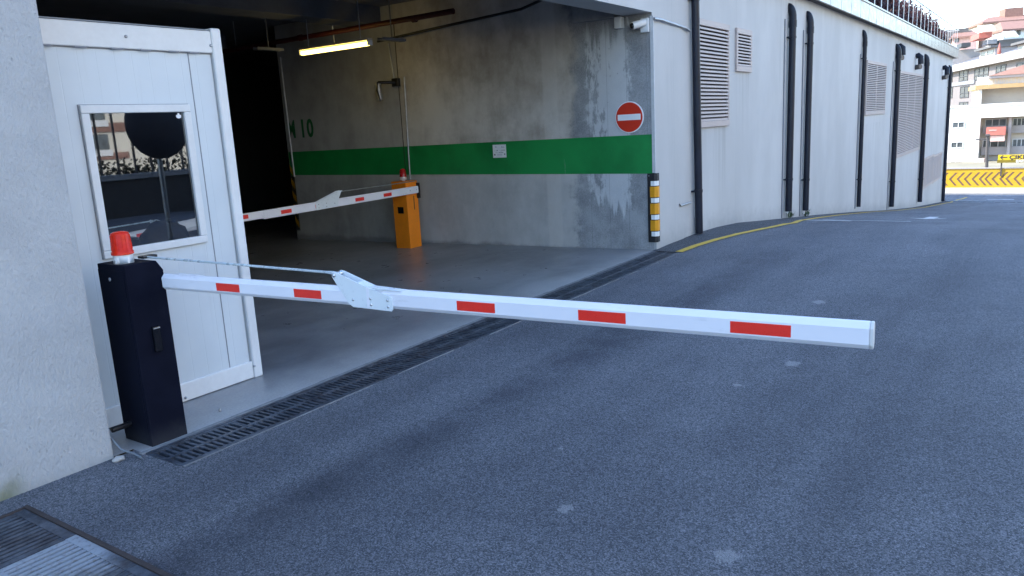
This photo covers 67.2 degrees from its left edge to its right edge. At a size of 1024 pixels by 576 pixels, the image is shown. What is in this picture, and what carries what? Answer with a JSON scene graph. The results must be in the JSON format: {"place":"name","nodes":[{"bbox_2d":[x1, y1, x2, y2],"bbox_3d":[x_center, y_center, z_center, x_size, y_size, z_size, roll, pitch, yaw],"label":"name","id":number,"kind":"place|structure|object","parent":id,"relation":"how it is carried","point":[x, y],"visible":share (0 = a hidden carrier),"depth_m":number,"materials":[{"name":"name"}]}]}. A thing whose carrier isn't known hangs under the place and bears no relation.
{"place":"outdoors","nodes":[
{"label":"outdoors","id":0,"kind":"place"},
{"bbox_2d":[109,214,651,455],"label":"garage floor","id":1,"kind":"structure","parent":0,"point":[303,344],"depth_m":8.00,"materials":[{"name":"concrete"}]},
{"bbox_2d":[39,16,262,427],"bbox_3d":[-3.325,-0.445,5.192,2.527,2.325,1.707,5,14,34],"label":"guard booth","id":2,"kind":"object","parent":1,"relation":"on","point":[96,67],"visible":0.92,"depth_m":4.77,"materials":[{"name":"white metal"}]},
{"bbox_2d":[77,104,207,259],"bbox_3d":[-2.192,-0.657,4.625,0.042,0.871,0.682,5,14,34],"label":"window","id":3,"kind":"structure","parent":2,"relation":"in","point":[84,110],"depth_m":4.57,"materials":[{"name":"white metal"}]},
{"bbox_2d":[108,218,195,236],"bbox_3d":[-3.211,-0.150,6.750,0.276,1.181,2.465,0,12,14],"label":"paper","id":4,"kind":"object","parent":1,"relation":"on","point":[189,224],"visible":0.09,"depth_m":6.94,"materials":[{"name":"white paper"}]},
{"bbox_2d":[187,169,421,247],"bbox_3d":[-2.668,-0.771,9.721,0.365,1.162,4.305,5,14,34],"label":"boom barrier","id":5,"kind":"object","parent":1,"relation":"on","point":[404,192],"visible":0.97,"depth_m":11.14,"materials":[{"name":"metal"}]},
{"bbox_2d":[97,231,874,446],"bbox_3d":[-0.527,0.365,3.368,3.796,1.181,0.277,4,14,31],"label":"boom barrier","id":6,"kind":"object","parent":1,"relation":"on","point":[136,307],"visible":1,"depth_m":3.72,"materials":[{"name":"metal"}]},
{"bbox_2d":[110,421,131,432],"bbox_3d":[-2.151,0.764,4.245,0.032,0.032,0.109,5,14,34],"label":"cable conduit","id":7,"kind":"object","parent":6,"relation":"attached to","point":[116,428],"visible":1,"depth_m":4.23,"materials":[{"name":"black plastic"}]},
{"bbox_2d":[98,269,149,440],"bbox_3d":[-2.106,0.368,4.183,0.248,0.944,0.004,5,14,34],"label":"door","id":8,"kind":"structure","parent":6,"relation":"in","point":[114,295],"depth_m":4.18,"materials":[{"name":"black metal"}]},
{"bbox_2d":[0,194,1023,575],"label":"road","id":9,"kind":"structure","parent":0,"point":[536,448],"depth_m":3.86,"materials":[{"name":"grey asphalt"}]},
{"bbox_2d":[0,505,173,575],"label":"cross drain","id":10,"kind":"object","parent":9,"relation":"on","point":[34,541],"visible":1,"depth_m":3.15,"materials":[{"name":"metal"}]},
{"bbox_2d":[112,455,124,462],"bbox_3d":[-2.066,0.894,4.039,0.045,0.028,0.066,5,14,34],"label":"rubble chip","id":11,"kind":"object","parent":9,"relation":"on","point":[118,458],"visible":1,"depth_m":4.03,"materials":[{"name":"stone"}]},
{"bbox_2d":[111,437,142,458],"bbox_3d":[-2.034,0.843,4.075,0.210,0.096,0.028,2,13,23],"label":"loose cable","id":12,"kind":"object","parent":9,"relation":"on","point":[123,450],"visible":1,"depth_m":4.08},
{"bbox_2d":[139,250,677,466],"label":"drain kerb","id":13,"kind":"structure","parent":9,"relation":"on","point":[229,418],"depth_m":5.05,"materials":[{"name":"grey concrete"}]},
{"bbox_2d":[146,251,679,465],"bbox_3d":[0.049,0.283,6.769,0.338,0.124,6.758,5,14,33],"label":"drain channel","id":14,"kind":"object","parent":9,"relation":"on","point":[199,445],"visible":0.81,"depth_m":5.12,"materials":[{"name":"metal"}]},
{"bbox_2d":[0,0,959,501],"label":"garage building","id":15,"kind":"structure","parent":9,"relation":"on","point":[542,90],"depth_m":10.97,"materials":[{"name":"paint"}]},
{"bbox_2d":[253,19,283,51],"bbox_3d":[-3.330,-3.550,10.431,0.100,0.647,0.440,5,14,34],"label":"cable tray","id":16,"kind":"object","parent":15,"relation":"attached to","point":[268,48],"visible":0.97,"depth_m":10.45,"materials":[{"name":"grey metal"}]},
{"bbox_2d":[279,57,294,176],"bbox_3d":[-3.783,-2.864,12.973,0.060,1.966,0.030,5,14,34],"label":"conduit","id":17,"kind":"object","parent":15,"relation":"attached to","point":[287,116],"visible":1,"depth_m":12.96,"materials":[{"name":"metal"}]},
{"bbox_2d":[298,0,372,54],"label":"ceiling lamp","id":18,"kind":"object","parent":15,"relation":"hanging from","point":[342,46],"visible":0.98,"depth_m":10.28,"materials":[{"name":"white plastic"}]},
{"bbox_2d":[222,0,454,53],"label":"sprinkler pipe","id":19,"kind":"object","parent":15,"relation":"hanging from","point":[412,19],"visible":0.63,"depth_m":10.67,"materials":[{"name":"metal"}]},
{"bbox_2d":[374,78,400,100],"bbox_3d":[-1.848,-2.927,11.384,0.423,0.331,0.144,-13,15,-40],"label":"wall bracket","id":20,"kind":"object","parent":15,"relation":"attached to","point":[394,82],"depth_m":11.31,"materials":[{"name":"black metal"}]},
{"bbox_2d":[387,43,394,77],"bbox_3d":[-1.797,-3.360,11.458,0.084,0.551,0.023,5,14,34],"label":"conduit","id":21,"kind":"object","parent":15,"relation":"attached to","point":[390,60],"visible":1,"depth_m":11.45,"materials":[{"name":"metal"}]},
{"bbox_2d":[377,0,405,41],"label":"cable tray","id":22,"kind":"object","parent":15,"relation":"attached to","point":[391,39],"visible":1,"depth_m":10.12,"materials":[{"name":"grey metal"}]},
{"bbox_2d":[393,25,405,169],"bbox_3d":[-1.649,-2.301,11.638,0.013,3.263,0.006,5,14,34],"label":"movement joint","id":23,"kind":"object","parent":15,"relation":"attached to","point":[399,100],"visible":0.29,"depth_m":11.54,"materials":[{"name":"metal"}]},
{"bbox_2d":[403,77,410,178],"bbox_3d":[-1.571,-2.389,11.540,0.064,1.495,0.023,5,14,34],"label":"conduit","id":24,"kind":"object","parent":15,"relation":"attached to","point":[407,127],"visible":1,"depth_m":11.53,"materials":[{"name":"metal"}]},
{"bbox_2d":[377,0,541,42],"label":"cable bundle","id":25,"kind":"object","parent":15,"relation":"attached to","point":[474,19],"visible":1,"depth_m":10.17,"materials":[{"name":"black plastic"}]},
{"bbox_2d":[493,144,506,157],"bbox_3d":[-0.173,-1.900,10.695,0.223,0.178,0.006,5,14,34],"label":"notice","id":26,"kind":"object","parent":15,"relation":"attached to","point":[499,151],"visible":1,"depth_m":10.69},
{"bbox_2d":[614,16,623,28],"bbox_3d":[1.292,-3.199,9.294,0.090,0.130,0.099,5,14,34],"label":"junction box","id":27,"kind":"object","parent":15,"relation":"attached to","point":[619,22],"visible":1,"depth_m":9.26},
{"bbox_2d":[615,101,643,132],"bbox_3d":[1.447,-2.106,9.503,0.380,0.380,0.018,5,14,34],"label":"no entry sign","id":28,"kind":"object","parent":15,"relation":"attached to","point":[629,117],"visible":1,"depth_m":9.49,"materials":[{"name":"red metal"}]},
{"bbox_2d":[626,16,639,29],"bbox_3d":[1.453,-3.168,9.214,0.193,0.168,0.023,5,14,34],"label":"conduit","id":29,"kind":"object","parent":15,"relation":"attached to","point":[628,25],"visible":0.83,"depth_m":9.24,"materials":[{"name":"metal"}]},
{"bbox_2d":[630,18,649,32],"bbox_3d":[1.509,-3.107,9.114,0.240,0.160,0.106,-9,13,-24],"label":"security camera","id":30,"kind":"object","parent":15,"relation":"attached to","point":[642,24],"visible":1,"depth_m":9.09,"materials":[{"name":"white plastic"}]},
{"bbox_2d":[647,173,659,241],"bbox_3d":[1.765,-0.994,9.568,0.147,0.855,0.077,-3,12,1],"label":"corner guard","id":31,"kind":"object","parent":15,"relation":"attached to","point":[653,186],"visible":1,"depth_m":9.55,"materials":[{"name":"yellow rubber"}]},
{"bbox_2d":[653,17,690,31],"bbox_3d":[1.993,-3.258,9.537,0.037,0.100,1.124,5,14,34],"label":"conduit","id":32,"kind":"object","parent":15,"relation":"attached to","point":[671,23],"visible":1,"depth_m":9.48,"materials":[{"name":"metal"}]},
{"bbox_2d":[690,0,702,233],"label":"drain pipe","id":33,"kind":"object","parent":15,"relation":"attached to","point":[696,67],"visible":1,"depth_m":10.27,"materials":[{"name":"black metal"}]},
{"bbox_2d":[781,19,785,217],"bbox_3d":[4.881,-3.002,13.854,0.022,3.500,0.022,-11,14,-32],"label":"wall cable","id":34,"kind":"object","parent":15,"relation":"attached to","point":[783,117],"depth_m":13.83,"materials":[{"name":"black plastic"}]},
{"bbox_2d":[783,3,796,211],"bbox_3d":[5.020,-3.234,13.966,0.195,3.696,0.230,5,14,34],"label":"drain pipe","id":35,"kind":"object","parent":15,"relation":"attached to","point":[792,37],"visible":0.96,"depth_m":13.91,"materials":[{"name":"black metal"}]},
{"bbox_2d":[799,30,803,215],"bbox_3d":[5.596,-3.144,14.888,0.022,3.520,0.022,-1,12,12],"label":"wall cable","id":36,"kind":"object","parent":15,"relation":"attached to","point":[801,124],"depth_m":14.87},
{"bbox_2d":[801,11,813,210],"bbox_3d":[5.731,-3.409,14.994,0.188,3.802,0.224,5,14,34],"label":"drain pipe","id":37,"kind":"object","parent":15,"relation":"attached to","point":[809,76],"visible":0.93,"depth_m":14.94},
{"bbox_2d":[854,54,860,208],"bbox_3d":[8.654,-3.882,19.290,0.022,3.800,0.022,-1,12,12],"label":"wall cable","id":38,"kind":"object","parent":15,"relation":"attached to","point":[857,131],"depth_m":19.27,"materials":[{"name":"black plastic"}]},
{"bbox_2d":[856,30,867,206],"bbox_3d":[8.760,-4.221,19.361,0.172,4.364,0.207,5,14,34],"label":"drain pipe","id":39,"kind":"object","parent":15,"relation":"attached to","point":[862,104],"visible":0.94,"depth_m":19.31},
{"bbox_2d":[868,0,886,9],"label":"red shrub","id":40,"kind":"object","parent":15,"relation":"on","point":[878,3],"visible":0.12,"depth_m":20.97,"materials":[{"name":"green plant"}]},
{"bbox_2d":[886,61,893,209],"bbox_3d":[11.416,-4.557,23.268,0.022,4.400,0.022,-1,12,12],"label":"wall cable","id":41,"kind":"object","parent":15,"relation":"attached to","point":[890,135],"depth_m":23.24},
{"bbox_2d":[884,0,901,17],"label":"red shrub","id":42,"kind":"object","parent":15,"relation":"on","point":[890,5],"visible":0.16,"depth_m":22.83,"materials":[{"name":"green plant"}]},
{"bbox_2d":[889,44,901,206],"bbox_3d":[11.639,-4.915,23.465,0.218,4.877,0.254,5,14,34],"label":"drain pipe","id":43,"kind":"object","parent":15,"relation":"attached to","point":[897,70],"visible":0.95,"depth_m":23.40,"materials":[{"name":"black metal"}]},
{"bbox_2d":[899,43,905,59],"bbox_3d":[11.738,-7.126,23.273,0.244,0.519,0.263,-8,13,-21],"label":"pipe vent","id":44,"kind":"object","parent":15,"relation":"attached to","point":[903,47],"visible":0.47,"depth_m":23.18,"materials":[{"name":"black metal"}]},
{"bbox_2d":[896,0,914,24],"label":"red shrub","id":45,"kind":"object","parent":15,"relation":"on","point":[906,6],"visible":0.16,"depth_m":24.80,"materials":[{"name":"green plant"}]},
{"bbox_2d":[867,0,958,46],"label":"roof railing","id":46,"kind":"object","parent":15,"relation":"on","point":[948,31],"visible":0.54,"depth_m":27.27,"materials":[{"name":"metal"}]},
{"bbox_2d":[905,4,923,29],"bbox_3d":[13.990,-9.453,27.236,1.006,1.098,3.638,5,14,34],"label":"red shrub","id":47,"kind":"object","parent":15,"relation":"on","point":[917,20],"visible":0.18,"depth_m":26.83,"materials":[{"name":"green plant"}]},
{"bbox_2d":[915,53,923,69],"bbox_3d":[13.953,-7.781,26.434,0.266,0.567,0.287,-8,13,-21],"label":"pipe vent","id":48,"kind":"object","parent":15,"relation":"attached to","point":[919,56],"visible":0.96,"depth_m":26.34,"materials":[{"name":"black metal"}]},
{"bbox_2d":[917,54,929,201],"bbox_3d":[15.306,-5.919,28.715,0.235,5.425,0.220,5,14,34],"label":"drain pipe","id":49,"kind":"object","parent":15,"relation":"attached to","point":[923,124],"visible":0.93,"depth_m":28.64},
{"bbox_2d":[914,9,932,33],"bbox_3d":[15.336,-9.944,29.140,1.011,1.124,3.696,5,14,34],"label":"red shrub","id":50,"kind":"object","parent":15,"relation":"on","point":[927,26],"visible":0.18,"depth_m":28.76,"materials":[{"name":"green plant"}]},
{"bbox_2d":[929,19,939,37],"bbox_3d":[16.758,-10.387,31.162,1.025,1.031,3.810,5,14,34],"label":"red shrub","id":51,"kind":"object","parent":15,"relation":"on","point":[936,24],"visible":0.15,"depth_m":30.68,"materials":[{"name":"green plant"}]},
{"bbox_2d":[938,27,946,41],"bbox_3d":[18.233,-10.800,33.285,1.014,0.826,3.686,5,14,34],"label":"red shrub","id":52,"kind":"object","parent":15,"relation":"on","point":[942,36],"visible":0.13,"depth_m":32.77,"materials":[{"name":"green plant"}]},
{"bbox_2d":[942,65,949,79],"bbox_3d":[18.543,-9.233,32.984,0.288,0.614,0.311,-8,13,-21],"label":"pipe vent","id":53,"kind":"object","parent":15,"relation":"attached to","point":[946,72],"visible":0.94,"depth_m":32.88,"materials":[{"name":"black metal"}]},
{"bbox_2d":[941,65,952,200],"bbox_3d":[19.968,-7.077,35.439,0.218,6.146,0.203,5,14,34],"label":"drain pipe","id":54,"kind":"object","parent":15,"relation":"attached to","point":[949,87],"visible":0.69,"depth_m":35.40,"materials":[{"name":"black metal"}]},
{"bbox_2d":[675,197,966,251],"bbox_3d":[12.488,-2.517,24.122,0.525,3.092,36.243,5,14,34],"label":"edge line","id":55,"kind":"object","parent":9,"relation":"on","point":[702,243],"visible":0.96,"depth_m":10.71,"materials":[{"name":"yellow paint"}]},
{"bbox_2d":[822,199,1013,221],"bbox_3d":[16.487,-2.819,25.241,5.517,2.854,32.515,5,14,34],"label":"road marking","id":56,"kind":"object","parent":9,"relation":"on","point":[907,221],"visible":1,"depth_m":14.23,"materials":[{"name":"white paint"}]},
{"bbox_2d":[976,134,989,166],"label":"street lamp","id":57,"kind":"object","parent":9,"relation":"on","point":[987,136],"visible":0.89,"depth_m":46.37,"materials":[{"name":"grey metal"}]},
{"bbox_2d":[945,167,1023,187],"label":"concrete barrier","id":58,"kind":"object","parent":9,"relation":"on","point":[991,177],"visible":0.56,"depth_m":42.53,"materials":[{"name":"yellow concrete"}]},
{"bbox_2d":[997,154,1023,175],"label":"exit sign","id":59,"kind":"object","parent":58,"relation":"attached to","point":[1018,158],"visible":1,"depth_m":41.61,"materials":[{"name":"yellow metal"}]},
{"bbox_2d":[946,200,1022,201],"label":"ramp drain","id":60,"kind":"object","parent":9,"relation":"on","point":[978,201],"visible":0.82,"depth_m":35.48,"materials":[{"name":"metal"}]},
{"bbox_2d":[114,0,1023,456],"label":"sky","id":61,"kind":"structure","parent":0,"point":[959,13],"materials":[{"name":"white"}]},
{"bbox_2d":[653,201,951,251],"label":"asphalt verge","id":62,"kind":"structure","parent":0,"point":[712,233],"depth_m":11.12,"materials":[{"name":"grey asphalt"}]},
{"bbox_2d":[786,212,793,217],"bbox_3d":[5.211,-1.375,14.405,0.156,0.146,0.344,5,14,34],"label":"weed","id":63,"kind":"object","parent":62,"relation":"on","point":[790,214],"visible":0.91,"depth_m":14.38,"materials":[{"name":"green plant"}]},
{"bbox_2d":[945,188,1023,193],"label":"pavement","id":64,"kind":"structure","parent":0,"point":[984,190],"depth_m":41.00,"materials":[{"name":"concrete"}]},
{"bbox_2d":[947,160,1023,167],"bbox_3d":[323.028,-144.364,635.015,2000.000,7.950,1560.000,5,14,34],"label":"ground","id":65,"kind":"structure","parent":0,"point":[992,163],"depth_m":60.17,"materials":[{"name":"beige concrete"}]},
{"bbox_2d":[947,102,1023,161],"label":"office building","id":66,"kind":"structure","parent":65,"relation":"on","point":[1002,124],"depth_m":63.64,"materials":[{"name":"white paint"}]},
{"bbox_2d":[951,142,962,147],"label":"window","id":67,"kind":"structure","parent":66,"relation":"in","point":[953,144],"depth_m":64.37,"materials":[{"name":"grey glass"}]},
{"bbox_2d":[952,122,964,127],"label":"window","id":68,"kind":"structure","parent":66,"relation":"in","point":[954,124],"depth_m":64.02,"materials":[{"name":"grey glass"}]},
{"bbox_2d":[982,139,1005,146],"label":"window","id":69,"kind":"structure","parent":66,"relation":"in","point":[993,143],"depth_m":64.22,"materials":[{"name":"grey glass"}]},
{"bbox_2d":[985,118,1006,125],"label":"window","id":70,"kind":"structure","parent":66,"relation":"in","point":[988,122],"depth_m":63.88,"materials":[{"name":"grey glass"}]},
{"bbox_2d":[1012,118,1023,124],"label":"window","id":71,"kind":"structure","parent":66,"relation":"in","point":[1016,121],"depth_m":62.99,"materials":[{"name":"grey glass"}]},
{"bbox_2d":[1012,139,1023,145],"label":"window","id":72,"kind":"structure","parent":66,"relation":"in","point":[1015,142],"depth_m":63.29,"materials":[{"name":"grey glass"}]},
{"bbox_2d":[950,40,1023,105],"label":"apartment building","id":73,"kind":"structure","parent":65,"relation":"on","point":[987,62],"depth_m":97.20,"materials":[{"name":"paint"}]},
{"bbox_2d":[958,69,968,81],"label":"window","id":74,"kind":"structure","parent":73,"relation":"in","point":[963,75],"depth_m":105.16,"materials":[{"name":"white glass"}]},
{"bbox_2d":[960,85,969,97],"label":"window","id":75,"kind":"structure","parent":73,"relation":"in","point":[964,93],"depth_m":104.60,"materials":[{"name":"white glass"}]},
{"bbox_2d":[953,48,979,63],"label":"hill wall","id":76,"kind":"structure","parent":73,"relation":"on","point":[965,54],"depth_m":117.76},
{"bbox_2d":[957,42,970,48],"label":"garden wall","id":77,"kind":"structure","parent":76,"relation":"on","point":[963,45],"depth_m":115.44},
{"bbox_2d":[989,38,1023,45],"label":"terrace wall","id":78,"kind":"structure","parent":76,"relation":"on","point":[1006,41],"depth_m":113.56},
{"bbox_2d":[982,39,996,45],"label":"terrace planter","id":79,"kind":"object","parent":78,"relation":"on","point":[988,42],"visible":0.93,"depth_m":114.36,"materials":[{"name":"stone"}]},
{"bbox_2d":[1002,31,1018,37],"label":"awning","id":80,"kind":"object","parent":78,"relation":"on","point":[1006,34],"visible":1,"depth_m":112.87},
{"bbox_2d":[974,66,988,80],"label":"window","id":81,"kind":"structure","parent":73,"relation":"in","point":[984,71],"depth_m":97.33,"materials":[{"name":"white glass"}]},
{"bbox_2d":[997,43,1000,53],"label":"folded parasol","id":82,"kind":"object","parent":73,"relation":"on","point":[999,50],"visible":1,"depth_m":86.78,"materials":[{"name":"red fabric"}]},
{"bbox_2d":[995,64,1005,73],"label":"window","id":83,"kind":"structure","parent":73,"relation":"in","point":[1000,68],"depth_m":89.99,"materials":[{"name":"white glass"}]},
{"bbox_2d":[968,65,1023,104],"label":"balcony house","id":84,"kind":"structure","parent":65,"relation":"on","point":[1006,86],"depth_m":76.53,"materials":[{"name":"white paint"}]},
{"bbox_2d":[977,77,987,84],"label":"air conditioner","id":85,"kind":"object","parent":84,"relation":"on","point":[982,80],"visible":1,"depth_m":76.03,"materials":[{"name":"white metal"}]},
{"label":"hillside","id":86,"kind":"structure","parent":0,"visible":0},
{"bbox_2d":[945,28,976,49],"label":"hill house","id":87,"kind":"structure","parent":86,"relation":"on","point":[964,35],"depth_m":125.06,"materials":[{"name":"pink tile"}]},
{"bbox_2d":[967,7,1023,47],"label":"hill house","id":88,"kind":"structure","parent":86,"relation":"on","point":[1010,14],"depth_m":131.43,"materials":[{"name":"pink tile"}]},
{"bbox_2d":[978,20,1023,47],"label":"hill house","id":89,"kind":"structure","parent":86,"relation":"on","point":[1017,27],"depth_m":118.99,"materials":[{"name":"pink tile"}]},
{"bbox_2d":[970,32,991,41],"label":"roof","id":90,"kind":"structure","parent":89,"relation":"attached to","point":[982,36],"depth_m":115.38,"materials":[{"name":"red tile"}]},
{"bbox_2d":[978,25,995,31],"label":"awning","id":91,"kind":"object","parent":90,"relation":"on","point":[986,28],"visible":1,"depth_m":113.65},
{"bbox_3d":[-2.504,0.223,4.833,0.480,0.856,1.450,5,14,34],"label":"desk","id":92,"kind":"object","parent":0,"visible":0},
{"bbox_2d":[139,218,188,244],"bbox_3d":[-2.278,-0.357,5.027,0.247,0.183,0.320,5,14,34],"label":"bag","id":93,"kind":"object","parent":92,"relation":"on","point":[160,231],"visible":0.65,"depth_m":4.95,"materials":[{"name":"black fabric"}]}
]}

